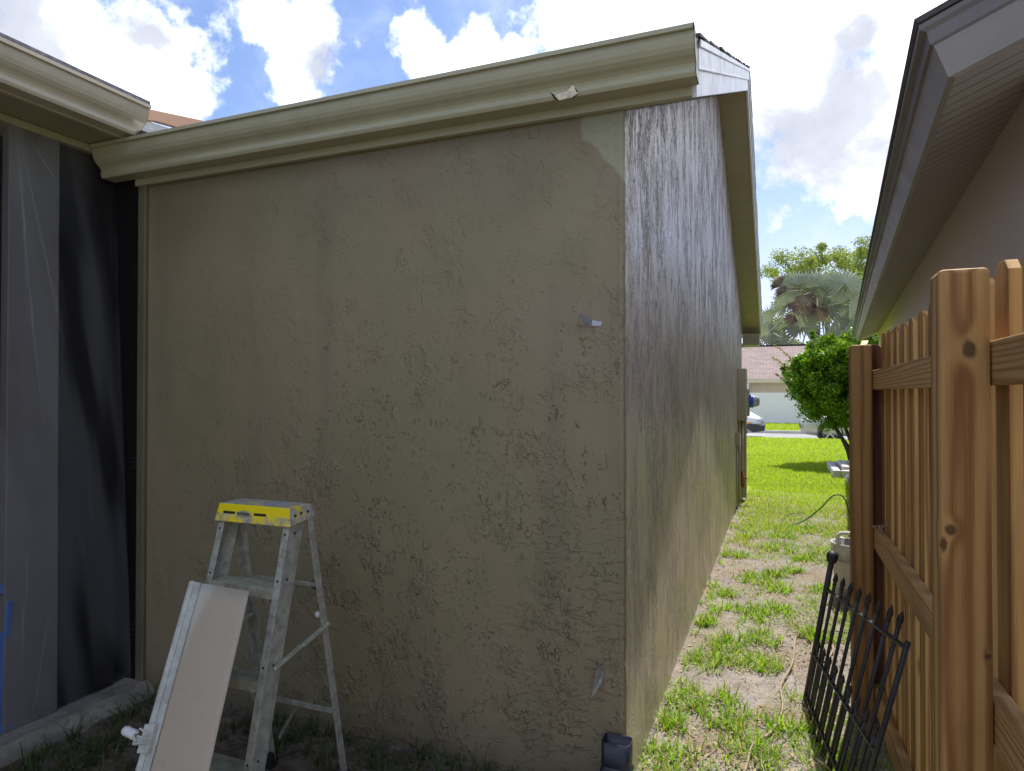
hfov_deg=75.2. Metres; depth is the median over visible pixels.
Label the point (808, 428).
silver suv
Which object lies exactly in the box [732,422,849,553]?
lawn grass
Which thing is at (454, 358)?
stucco house
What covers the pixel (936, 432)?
wooden fence
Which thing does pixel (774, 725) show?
garden cord
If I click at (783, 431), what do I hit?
kerb
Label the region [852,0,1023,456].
neighbour house
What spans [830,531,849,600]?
bucket
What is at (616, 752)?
drain pipe
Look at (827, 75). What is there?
sky
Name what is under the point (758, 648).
straw
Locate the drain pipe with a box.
[600,732,633,770]
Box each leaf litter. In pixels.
[10,709,426,769]
[641,529,887,770]
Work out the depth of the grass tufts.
3.68 m
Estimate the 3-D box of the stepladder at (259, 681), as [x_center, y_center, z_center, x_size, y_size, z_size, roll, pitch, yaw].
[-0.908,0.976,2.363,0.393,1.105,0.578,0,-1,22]
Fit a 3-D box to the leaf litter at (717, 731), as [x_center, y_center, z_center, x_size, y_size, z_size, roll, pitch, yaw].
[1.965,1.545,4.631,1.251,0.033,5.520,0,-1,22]
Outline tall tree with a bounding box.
[760,235,870,333]
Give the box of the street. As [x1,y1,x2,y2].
[747,433,847,439]
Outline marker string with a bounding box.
[751,490,845,497]
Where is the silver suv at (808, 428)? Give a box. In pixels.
[799,416,848,438]
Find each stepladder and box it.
[0,585,12,733]
[205,498,349,770]
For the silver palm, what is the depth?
42.45 m
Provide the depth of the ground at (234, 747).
3.25 m
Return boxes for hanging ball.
[310,581,319,617]
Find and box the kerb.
[748,430,803,433]
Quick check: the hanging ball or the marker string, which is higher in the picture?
the marker string
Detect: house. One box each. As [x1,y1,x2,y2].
[0,22,762,770]
[742,344,817,419]
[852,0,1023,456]
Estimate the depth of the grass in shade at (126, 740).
2.76 m
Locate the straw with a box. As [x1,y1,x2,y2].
[640,496,892,770]
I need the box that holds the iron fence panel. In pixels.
[801,550,910,770]
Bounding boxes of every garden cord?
[743,630,847,770]
[800,634,833,661]
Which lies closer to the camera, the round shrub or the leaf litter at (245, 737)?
the leaf litter at (245, 737)
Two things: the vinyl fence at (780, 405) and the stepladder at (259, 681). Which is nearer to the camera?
the stepladder at (259, 681)
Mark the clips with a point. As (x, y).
(133, 634)
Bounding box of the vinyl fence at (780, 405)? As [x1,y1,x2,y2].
[750,393,806,423]
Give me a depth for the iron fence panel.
2.51 m
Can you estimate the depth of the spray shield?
2.02 m
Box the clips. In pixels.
[129,265,136,635]
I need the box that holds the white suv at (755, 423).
[747,412,765,432]
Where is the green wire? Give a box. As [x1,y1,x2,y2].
[786,494,849,527]
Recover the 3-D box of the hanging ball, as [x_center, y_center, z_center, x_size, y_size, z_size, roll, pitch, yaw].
[-0.717,0.786,2.443,0.052,0.133,0.024,0,-1,28]
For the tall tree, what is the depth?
53.36 m
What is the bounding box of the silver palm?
[760,268,875,344]
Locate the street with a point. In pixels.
(781, 435)
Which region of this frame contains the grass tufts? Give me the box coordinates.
[634,502,892,770]
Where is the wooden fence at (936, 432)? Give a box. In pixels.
[849,254,1023,770]
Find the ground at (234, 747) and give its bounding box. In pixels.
[0,425,893,770]
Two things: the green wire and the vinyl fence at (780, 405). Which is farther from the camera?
the vinyl fence at (780, 405)
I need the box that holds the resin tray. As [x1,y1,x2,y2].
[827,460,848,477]
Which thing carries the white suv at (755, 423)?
on the street
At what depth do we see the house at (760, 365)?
36.00 m
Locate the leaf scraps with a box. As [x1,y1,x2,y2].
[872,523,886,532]
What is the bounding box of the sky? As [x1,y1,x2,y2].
[0,0,946,344]
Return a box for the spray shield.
[121,581,248,770]
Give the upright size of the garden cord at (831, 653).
0.020 m
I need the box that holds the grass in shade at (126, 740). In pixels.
[0,679,534,770]
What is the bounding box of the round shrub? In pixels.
[771,324,878,459]
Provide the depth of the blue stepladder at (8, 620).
2.87 m

